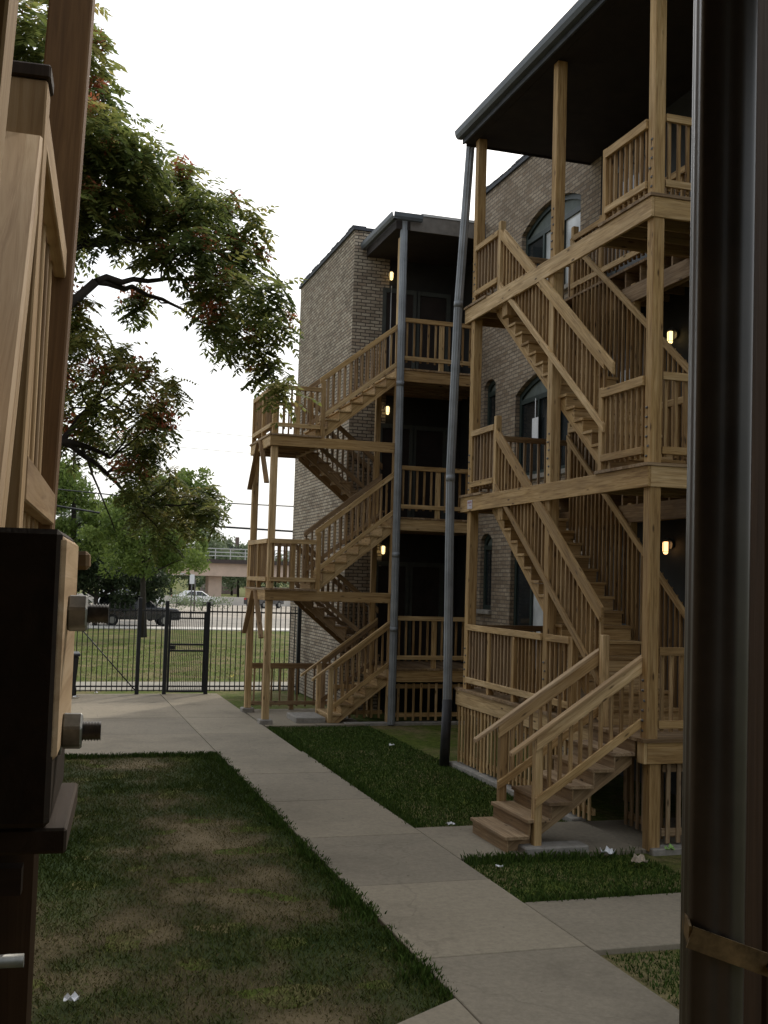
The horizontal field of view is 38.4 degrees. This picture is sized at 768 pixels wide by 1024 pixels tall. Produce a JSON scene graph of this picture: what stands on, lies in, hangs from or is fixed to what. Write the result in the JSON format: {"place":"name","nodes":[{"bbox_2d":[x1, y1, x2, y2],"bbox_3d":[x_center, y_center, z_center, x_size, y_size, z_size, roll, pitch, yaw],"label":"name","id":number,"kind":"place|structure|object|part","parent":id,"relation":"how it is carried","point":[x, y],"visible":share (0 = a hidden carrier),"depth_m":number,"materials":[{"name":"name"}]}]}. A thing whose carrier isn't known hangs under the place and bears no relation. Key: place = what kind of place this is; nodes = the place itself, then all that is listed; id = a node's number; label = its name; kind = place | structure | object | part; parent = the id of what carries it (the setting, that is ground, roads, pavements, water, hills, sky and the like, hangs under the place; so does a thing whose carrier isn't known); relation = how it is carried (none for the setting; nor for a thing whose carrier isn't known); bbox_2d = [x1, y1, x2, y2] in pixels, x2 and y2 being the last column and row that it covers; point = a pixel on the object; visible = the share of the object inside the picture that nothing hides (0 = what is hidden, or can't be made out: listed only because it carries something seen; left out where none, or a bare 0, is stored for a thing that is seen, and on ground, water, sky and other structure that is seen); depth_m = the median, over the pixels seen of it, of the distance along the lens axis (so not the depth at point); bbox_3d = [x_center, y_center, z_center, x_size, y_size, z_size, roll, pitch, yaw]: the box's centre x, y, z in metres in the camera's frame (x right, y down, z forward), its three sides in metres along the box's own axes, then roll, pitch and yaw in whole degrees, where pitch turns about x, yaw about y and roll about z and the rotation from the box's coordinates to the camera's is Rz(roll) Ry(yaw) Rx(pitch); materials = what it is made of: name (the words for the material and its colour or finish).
{"place":"outdoors","nodes":[
{"label":"outdoors","id":0,"kind":"place"},
{"bbox_2d":[68,406,251,436],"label":"power line","id":1,"kind":"object","parent":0,"point":[207,432],"visible":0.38,"depth_m":58.20,"materials":[{"name":"black metal"}]},
{"bbox_2d":[107,436,241,452],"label":"power line","id":2,"kind":"object","parent":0,"point":[205,449],"visible":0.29,"depth_m":58.07,"materials":[{"name":"black metal"}]},
{"bbox_2d":[57,505,292,531],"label":"power line","id":3,"kind":"object","parent":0,"point":[66,507],"visible":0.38,"depth_m":55.17,"materials":[{"name":"black metal"}]},
{"bbox_2d":[58,489,293,506],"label":"power line","id":4,"kind":"object","parent":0,"point":[118,495],"visible":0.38,"depth_m":53.64,"materials":[{"name":"black metal"}]},
{"bbox_2d":[74,641,288,681],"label":"field grass","id":5,"kind":"structure","parent":0,"point":[228,647],"depth_m":37.16,"materials":[{"name":"green plant"}]},
{"bbox_2d":[65,694,298,755],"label":"plaza","id":6,"kind":"structure","parent":0,"point":[146,723],"depth_m":20.93,"materials":[{"name":"concrete"}]},
{"bbox_2d":[72,651,80,695],"bbox_3d":[-7.338,3.733,25.306,0.660,1.020,0.720,3,-4,-17],"label":"fence post","id":7,"kind":"object","parent":6,"relation":"on","point":[77,654],"visible":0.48,"depth_m":25.09,"materials":[{"name":"black metal"}]},
{"bbox_2d":[76,598,301,694],"bbox_3d":[-9.359,3.025,25.187,15.245,2.300,0.090,3,-4,-17],"label":"iron fence","id":8,"kind":"object","parent":6,"relation":"on","point":[208,611],"visible":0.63,"depth_m":26.44,"materials":[{"name":"black metal"}]},
{"bbox_2d":[166,611,206,691],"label":"iron gate","id":9,"kind":"structure","parent":8,"relation":"attached to","point":[173,647],"depth_m":26.59,"materials":[{"name":"black metal"}]},
{"bbox_2d":[76,682,294,690],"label":"field path","id":10,"kind":"structure","parent":0,"point":[157,688],"depth_m":28.37,"materials":[{"name":"grey concrete"}]},
{"bbox_2d":[87,625,288,630],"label":"pavement","id":11,"kind":"structure","parent":0,"point":[178,628],"depth_m":59.48,"materials":[{"name":"grey concrete"}]},
{"bbox_2d":[89,617,289,627],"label":"road","id":12,"kind":"structure","parent":0,"point":[183,622],"depth_m":67.71,"materials":[{"name":"grey asphalt"}]},
{"bbox_2d":[98,594,179,625],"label":"parked car","id":13,"kind":"object","parent":12,"relation":"on","point":[102,600],"visible":0.45,"depth_m":61.13,"materials":[{"name":"paint"}]},
{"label":"window","id":14,"kind":"part","parent":13,"relation":"part of","materials":[{"name":"black glass"}]},
{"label":"window","id":15,"kind":"part","parent":13,"relation":"part of","materials":[{"name":"black glass"}]},
{"bbox_2d":[190,574,194,617],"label":"street sign","id":16,"kind":"object","parent":12,"relation":"on","point":[192,577],"visible":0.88,"depth_m":75.28,"materials":[{"name":"metal"}]},
{"bbox_2d":[98,341,292,364],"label":"power line","id":17,"kind":"object","parent":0,"point":[161,350],"visible":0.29,"depth_m":59.62,"materials":[{"name":"black metal"}]},
{"bbox_2d":[31,752,450,1023],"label":"lawn","id":18,"kind":"structure","parent":0,"point":[199,840],"depth_m":9.05,"materials":[{"name":"plant"}]},
{"bbox_2d":[63,992,79,1001],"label":"litter","id":19,"kind":"object","parent":18,"relation":"on","point":[74,996],"visible":1,"depth_m":7.32,"materials":[{"name":"white paper"}]},
{"bbox_2d":[13,0,321,567],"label":"ailanthus tree","id":20,"kind":"object","parent":18,"relation":"on","point":[124,166],"visible":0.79,"depth_m":13.69,"materials":[{"name":"green plant"}]},
{"bbox_2d":[17,0,577,575],"label":"sky","id":21,"kind":"structure","parent":0,"point":[340,115],"materials":[{"name":"white"}]},
{"bbox_2d":[293,544,379,663],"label":"staircase","id":22,"kind":"structure","parent":0,"point":[327,624],"depth_m":23.30,"materials":[{"name":"brown wood"}]},
{"bbox_2d":[298,403,383,520],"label":"staircase","id":23,"kind":"structure","parent":0,"point":[332,480],"depth_m":23.51,"materials":[{"name":"brown wood"}]},
{"bbox_2d":[300,472,393,588],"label":"staircase","id":24,"kind":"structure","parent":0,"point":[334,565],"depth_m":22.41,"materials":[{"name":"brown wood"}]},
{"bbox_2d":[304,324,397,435],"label":"staircase","id":25,"kind":"structure","parent":0,"point":[345,412],"depth_m":22.56,"materials":[{"name":"brown wood"}]},
{"bbox_2d":[33,577,681,1009],"bbox_3d":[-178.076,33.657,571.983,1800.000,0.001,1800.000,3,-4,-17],"label":"ground","id":26,"kind":"structure","parent":0,"point":[607,801],"depth_m":18.91,"materials":[{"name":"green plant"}]},
{"bbox_2d":[0,0,108,1023],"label":"porch","id":27,"kind":"object","parent":26,"relation":"on","point":[46,612],"visible":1,"depth_m":1.52,"materials":[{"name":"brown wood"}]},
{"bbox_2d":[55,452,141,568],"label":"leafy tree","id":28,"kind":"object","parent":26,"relation":"on","point":[67,481],"visible":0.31,"depth_m":55.42,"materials":[{"name":"green plant"}]},
{"bbox_2d":[76,540,175,624],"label":"dark tree","id":29,"kind":"object","parent":26,"relation":"on","point":[90,581],"visible":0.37,"depth_m":59.87,"materials":[{"name":"green plant"}]},
{"bbox_2d":[77,466,232,636],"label":"leafy tree","id":30,"kind":"object","parent":26,"relation":"on","point":[131,549],"visible":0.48,"depth_m":50.73,"materials":[{"name":"green plant"}]},
{"bbox_2d":[103,526,209,620],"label":"leafy tree","id":31,"kind":"object","parent":26,"relation":"on","point":[202,546],"visible":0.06,"depth_m":68.71,"materials":[{"name":"green plant"}]},
{"bbox_2d":[149,538,220,594],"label":"hazy tree","id":32,"kind":"object","parent":26,"relation":"on","point":[210,544],"visible":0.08,"depth_m":138.33,"materials":[{"name":"green plant"}]},
{"bbox_2d":[174,575,205,590],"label":"hazy tree","id":33,"kind":"object","parent":26,"relation":"on","point":[200,583],"visible":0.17,"depth_m":158.38,"materials":[{"name":"green plant"}]},
{"bbox_2d":[91,602,289,618],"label":"vacant lot","id":34,"kind":"structure","parent":26,"relation":"on","point":[187,608],"depth_m":93.99,"materials":[{"name":"grey concrete"}]},
{"bbox_2d":[56,479,141,541],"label":"hazy tree","id":35,"kind":"object","parent":34,"relation":"on","point":[69,512],"visible":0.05,"depth_m":113.97,"materials":[{"name":"green plant"}]},
{"bbox_2d":[99,589,162,605],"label":"parked car","id":36,"kind":"object","parent":34,"relation":"on","point":[136,592],"depth_m":81.81,"materials":[{"name":"white paint"}]},
{"bbox_2d":[158,588,204,609],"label":"bush","id":37,"kind":"object","parent":34,"relation":"on","point":[181,600],"visible":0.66,"depth_m":86.80,"materials":[{"name":"green plant"}]},
{"bbox_2d":[77,593,289,605],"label":"concrete wall","id":38,"kind":"structure","parent":34,"relation":"on","point":[238,601],"depth_m":112.15,"materials":[{"name":"grey concrete"}]},
{"bbox_2d":[180,573,195,610],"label":"street lamp","id":39,"kind":"object","parent":34,"relation":"on","point":[194,590],"visible":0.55,"depth_m":89.18,"materials":[{"name":"metal"}]},
{"bbox_2d":[171,590,219,605],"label":"parked car","id":40,"kind":"object","parent":34,"relation":"on","point":[198,593],"visible":0.32,"depth_m":106.47,"materials":[{"name":"white paint"}]},
{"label":"window","id":41,"kind":"part","parent":40,"relation":"part of","materials":[{"name":"grey glass"}]},
{"bbox_2d":[169,593,233,610],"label":"bush","id":42,"kind":"object","parent":34,"relation":"on","point":[217,603],"visible":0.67,"depth_m":91.30,"materials":[{"name":"green plant"}]},
{"bbox_2d":[149,547,288,596],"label":"rail viaduct","id":43,"kind":"object","parent":34,"relation":"on","point":[219,568],"visible":0.15,"depth_m":125.34,"materials":[{"name":"concrete"}]},
{"bbox_2d":[244,598,283,607],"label":"parked car","id":44,"kind":"object","parent":34,"relation":"on","point":[277,603],"visible":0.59,"depth_m":103.46,"materials":[{"name":"paint"}]},
{"bbox_2d":[177,522,238,590],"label":"hazy tree","id":45,"kind":"object","parent":26,"relation":"on","point":[217,543],"visible":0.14,"depth_m":141.28,"materials":[{"name":"green plant"}]},
{"bbox_2d":[200,537,238,593],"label":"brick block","id":46,"kind":"structure","parent":26,"relation":"on","point":[234,589],"depth_m":185.50,"materials":[{"name":"brick"}]},
{"bbox_2d":[197,531,246,586],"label":"hazy tree","id":47,"kind":"object","parent":26,"relation":"on","point":[230,582],"visible":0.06,"depth_m":149.68,"materials":[{"name":"green plant"}]},
{"bbox_2d":[216,542,247,596],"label":"hazy tree","id":48,"kind":"object","parent":26,"relation":"on","point":[241,546],"visible":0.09,"depth_m":155.70,"materials":[{"name":"green plant"}]},
{"bbox_2d":[222,579,242,594],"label":"hazy tree","id":49,"kind":"object","parent":26,"relation":"on","point":[233,585],"visible":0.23,"depth_m":172.07,"materials":[{"name":"green plant"}]},
{"bbox_2d":[223,535,246,558],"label":"hazy tree","id":50,"kind":"object","parent":26,"relation":"on","point":[228,544],"visible":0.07,"depth_m":188.55,"materials":[{"name":"green plant"}]},
{"bbox_2d":[232,547,276,586],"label":"hazy tree","id":51,"kind":"object","parent":26,"relation":"on","point":[242,578],"visible":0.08,"depth_m":150.83,"materials":[{"name":"green plant"}]},
{"bbox_2d":[273,553,288,587],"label":"hazy tree","id":52,"kind":"object","parent":26,"relation":"on","point":[277,584],"visible":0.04,"depth_m":151.87,"materials":[{"name":"green plant"}]},
{"bbox_2d":[247,709,364,727],"bbox_3d":[-1.724,4.278,22.881,2.008,0.073,2.688,3,-4,-17],"label":"stair pad","id":53,"kind":"object","parent":26,"relation":"on","point":[278,717],"visible":0.55,"depth_m":22.34,"materials":[{"name":"concrete"}]},
{"bbox_2d":[251,663,333,709],"bbox_3d":[-1.994,3.812,24.104,1.920,1.020,0.122,3,-4,-17],"label":"railing","id":54,"kind":"object","parent":53,"relation":"on","point":[290,702],"visible":0.59,"depth_m":24.05,"materials":[{"name":"brown wood"}]},
{"bbox_2d":[287,712,325,723],"bbox_3d":[-1.582,4.177,22.301,0.600,0.150,0.900,3,-4,-17],"label":"concrete step","id":55,"kind":"object","parent":53,"relation":"on","point":[305,717],"visible":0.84,"depth_m":21.96,"materials":[{"name":"grey concrete"}]},
{"bbox_2d":[300,618,389,722],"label":"staircase","id":56,"kind":"structure","parent":53,"relation":"on","point":[371,685],"depth_m":22.25,"materials":[{"name":"brown wood"}]},
{"bbox_2d":[240,211,485,725],"bbox_3d":[-0.278,-0.891,23.352,4.860,10.510,2.530,3,-4,-17],"label":"back porch","id":57,"kind":"object","parent":26,"relation":"on","point":[433,239],"visible":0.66,"depth_m":22.71,"materials":[{"name":"brown wood"}]},
{"bbox_2d":[387,221,407,724],"bbox_3d":[0.282,-0.868,22.429,0.174,10.280,0.174,3,-4,-17],"label":"downspout","id":58,"kind":"object","parent":57,"relation":"attached to","point":[397,481],"visible":1,"depth_m":22.38,"materials":[{"name":"grey metal"}]},
{"bbox_2d":[64,726,680,1000],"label":"edge grass","id":59,"kind":"structure","parent":26,"relation":"on","point":[350,898],"depth_m":11.44,"materials":[{"name":"green plant"}]},
{"bbox_2d":[287,225,472,711],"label":"brick building","id":60,"kind":"structure","parent":26,"relation":"on","point":[345,288],"depth_m":24.89,"materials":[{"name":"brown brick"}]},
{"bbox_2d":[379,543,384,553],"bbox_3d":[-0.024,0.807,24.409,0.119,0.250,0.150,3,-4,-17],"label":"wall lamp","id":61,"kind":"object","parent":60,"relation":"attached to","point":[382,547],"visible":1,"depth_m":24.35,"materials":[{"name":"glass"}]},
{"bbox_2d":[384,404,389,414],"bbox_3d":[0.076,-2.295,24.607,0.119,0.250,0.150,3,-4,-17],"label":"wall lamp","id":62,"kind":"object","parent":60,"relation":"attached to","point":[387,408],"visible":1,"depth_m":24.56,"materials":[{"name":"glass"}]},
{"bbox_2d":[389,286,391,363],"bbox_3d":[0.138,-3.969,24.774,0.022,2.253,0.024,3,-4,-17],"label":"conduit","id":63,"kind":"object","parent":60,"relation":"attached to","point":[390,323],"visible":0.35,"depth_m":24.79,"materials":[{"name":"grey metal"}]},
{"bbox_2d":[388,269,393,279],"bbox_3d":[0.163,-5.331,24.797,0.119,0.250,0.150,3,-4,-17],"label":"wall lamp","id":64,"kind":"object","parent":60,"relation":"attached to","point":[390,274],"visible":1,"depth_m":24.74,"materials":[{"name":"glass"}]},
{"bbox_2d":[376,561,409,660],"bbox_3d":[0.163,2.199,24.460,0.820,2.200,0.039,3,-4,-17],"label":"door","id":65,"kind":"structure","parent":60,"relation":"in","point":[382,573],"depth_m":24.48,"materials":[{"name":"black"}]},
{"bbox_2d":[380,423,413,516],"bbox_3d":[0.252,-0.869,24.653,0.820,2.200,0.039,3,-4,-17],"label":"door","id":66,"kind":"structure","parent":60,"relation":"in","point":[386,435],"depth_m":24.67,"materials":[{"name":"black"}]},
{"bbox_2d":[381,287,417,369],"bbox_3d":[0.341,-3.932,24.845,0.820,2.200,0.039,3,-4,-17],"label":"door","id":67,"kind":"structure","parent":60,"relation":"in","point":[411,301],"depth_m":24.84,"materials":[{"name":"black"}]},
{"bbox_2d":[407,562,443,660],"bbox_3d":[0.927,2.236,24.696,0.820,2.200,0.039,3,-4,-17],"label":"door","id":68,"kind":"structure","parent":60,"relation":"in","point":[426,585],"depth_m":24.70,"materials":[{"name":"black"}]},
{"bbox_2d":[411,425,447,518],"bbox_3d":[1.016,-0.832,24.888,0.820,2.200,0.039,3,-4,-17],"label":"door","id":69,"kind":"structure","parent":60,"relation":"in","point":[430,448],"depth_m":24.89,"materials":[{"name":"black"}]},
{"bbox_2d":[415,291,450,371],"bbox_3d":[1.105,-3.895,25.081,0.820,2.200,0.039,3,-4,-17],"label":"door","id":70,"kind":"structure","parent":60,"relation":"in","point":[434,308],"depth_m":25.09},
{"bbox_2d":[219,751,678,1023],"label":"walkway","id":71,"kind":"structure","parent":26,"relation":"on","point":[499,954],"depth_m":9.42,"materials":[{"name":"concrete"}]},
{"bbox_2d":[415,817,681,861],"bbox_3d":[2.582,3.765,12.739,4.208,0.076,1.438,3,-4,-17],"label":"stair pad","id":72,"kind":"object","parent":26,"relation":"on","point":[456,841],"visible":0.49,"depth_m":12.53,"materials":[{"name":"concrete"}]},
{"bbox_2d":[518,840,588,854],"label":"concrete block","id":73,"kind":"structure","parent":72,"relation":"on","point":[566,846],"depth_m":11.82,"materials":[{"name":"grey concrete"}]},
{"bbox_2d":[470,648,642,851],"bbox_3d":[1.958,2.619,12.507,1.674,2.150,1.150,3,-4,-17],"label":"entry stair","id":74,"kind":"object","parent":72,"relation":"on","point":[544,803],"visible":0.91,"depth_m":12.18,"materials":[{"name":"brown wood"}]},
{"bbox_2d":[449,0,693,855],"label":"back porch","id":75,"kind":"object","parent":26,"relation":"on","point":[586,82],"visible":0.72,"depth_m":14.74,"materials":[{"name":"brown wood"}]},
{"bbox_2d":[439,146,474,765],"bbox_3d":[1.171,-1.131,17.843,0.401,10.338,0.228,5,-5,-40],"label":"downspout","id":76,"kind":"object","parent":75,"relation":"attached to","point":[450,501],"visible":0.94,"depth_m":17.76,"materials":[{"name":"metal"}]},
{"bbox_2d":[525,893,680,954],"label":"side walkway","id":77,"kind":"structure","parent":26,"relation":"on","point":[623,924],"depth_m":9.45,"materials":[{"name":"concrete"}]},
{"bbox_2d":[743,0,767,1023],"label":"post","id":78,"kind":"object","parent":26,"relation":"on","point":[756,937],"visible":0.67,"depth_m":1.88,"materials":[{"name":"brown wood"}]},
{"bbox_2d":[679,0,767,1023],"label":"downspout","id":79,"kind":"object","parent":78,"relation":"attached to","point":[718,956],"visible":1,"depth_m":1.72,"materials":[{"name":"metal"}]},
{"bbox_2d":[397,998,479,1023],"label":"cross path","id":80,"kind":"structure","parent":0,"point":[454,1011],"depth_m":7.25,"materials":[{"name":"concrete"}]},
{"bbox_2d":[267,725,680,902],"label":"lush grass","id":81,"kind":"structure","parent":0,"point":[376,768],"depth_m":15.01,"materials":[{"name":"green plant"}]},
{"bbox_2d":[600,846,614,853],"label":"litter","id":82,"kind":"object","parent":81,"relation":"on","point":[608,850],"visible":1,"depth_m":11.77,"materials":[{"name":"white paper"}]},
{"bbox_2d":[631,853,647,862],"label":"litter","id":83,"kind":"object","parent":81,"relation":"on","point":[638,858],"visible":1,"depth_m":11.44,"materials":[{"name":"beige paper"}]},
{"bbox_2d":[476,89,691,796],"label":"brick building","id":84,"kind":"structure","parent":0,"point":[518,201],"depth_m":20.89,"materials":[{"name":"brown brick"}]},
{"bbox_2d":[476,534,491,614],"bbox_3d":[2.088,1.249,22.342,0.220,1.630,0.720,3,-4,-17],"label":"window","id":85,"kind":"structure","parent":84,"relation":"in","point":[488,540],"depth_m":22.49,"materials":[{"name":"black glass"}]},
{"bbox_2d":[487,380,495,425],"bbox_3d":[2.259,-2.064,22.573,0.064,1.300,0.600,3,-4,-17],"label":"window","id":86,"kind":"structure","parent":84,"relation":"in","point":[492,387],"depth_m":22.73,"materials":[{"name":"black glass"}]},
{"bbox_2d":[532,398,538,437],"bbox_3d":[2.818,-1.726,20.527,0.010,0.800,0.260,3,-4,-17],"label":"paper notice","id":87,"kind":"object","parent":84,"relation":"attached to","point":[535,422],"visible":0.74,"depth_m":20.52,"materials":[{"name":"white paper"}]},
{"bbox_2d":[513,558,558,675],"bbox_3d":[2.862,1.679,20.058,0.068,2.550,2.330,3,-4,-17],"label":"window","id":88,"kind":"structure","parent":84,"relation":"in","point":[527,610],"depth_m":20.76,"materials":[{"name":"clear glass"}]},
{"bbox_2d":[519,376,568,479],"bbox_3d":[2.946,-1.617,20.047,0.220,2.010,2.700,3,-4,-17],"label":"window","id":89,"kind":"structure","parent":84,"relation":"in","point":[536,389],"depth_m":20.64,"materials":[{"name":"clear glass"}]},
{"bbox_2d":[526,193,580,299],"bbox_3d":[3.057,-4.787,20.184,0.220,1.860,2.570,3,-4,-17],"label":"window","id":90,"kind":"structure","parent":84,"relation":"in","point":[538,240],"depth_m":20.50,"materials":[{"name":"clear glass"}]},
{"bbox_2d":[609,546,640,655],"bbox_3d":[3.720,1.664,16.902,0.070,2.300,1.100,3,-4,-17],"label":"door","id":91,"kind":"structure","parent":84,"relation":"in","point":[609,546],"depth_m":17.05,"materials":[{"name":"paint"}]},
{"bbox_2d":[612,344,643,382],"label":"door","id":92,"kind":"structure","parent":84,"relation":"in","point":[643,344],"depth_m":17.24,"materials":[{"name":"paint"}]},
{"bbox_2d":[613,148,646,273],"bbox_3d":[3.897,-4.429,17.285,0.070,2.300,1.100,3,-4,-17],"label":"door","id":93,"kind":"structure","parent":84,"relation":"in","point":[642,257],"depth_m":17.42,"materials":[{"name":"paint"}]},
{"bbox_2d":[662,537,673,553],"bbox_3d":[4.047,0.481,15.757,0.150,0.250,0.116,3,-4,-17],"label":"wall lamp","id":94,"kind":"object","parent":84,"relation":"attached to","point":[668,545],"visible":1,"depth_m":15.72,"materials":[{"name":"glass"}]},
{"bbox_2d":[667,327,678,343],"bbox_3d":[4.149,-2.544,15.899,0.150,0.250,0.116,3,-4,-17],"label":"wall lamp","id":95,"kind":"object","parent":84,"relation":"attached to","point":[672,333],"visible":0.84,"depth_m":15.87,"materials":[{"name":"glass"}]},
{"bbox_2d":[492,430,684,726],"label":"staircase","id":96,"kind":"structure","parent":0,"point":[573,586],"depth_m":14.86,"materials":[{"name":"brown wood"}]},
{"bbox_2d":[496,229,687,468],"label":"staircase","id":97,"kind":"structure","parent":0,"point":[584,363],"depth_m":15.06,"materials":[{"name":"brown wood"}]},
{"bbox_2d":[606,949,679,1005],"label":"corner grass","id":98,"kind":"structure","parent":0,"point":[666,980],"depth_m":8.37,"materials":[{"name":"green plant"}]},
{"bbox_2d":[664,844,674,849],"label":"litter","id":99,"kind":"object","parent":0,"point":[670,846],"visible":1,"depth_m":12.04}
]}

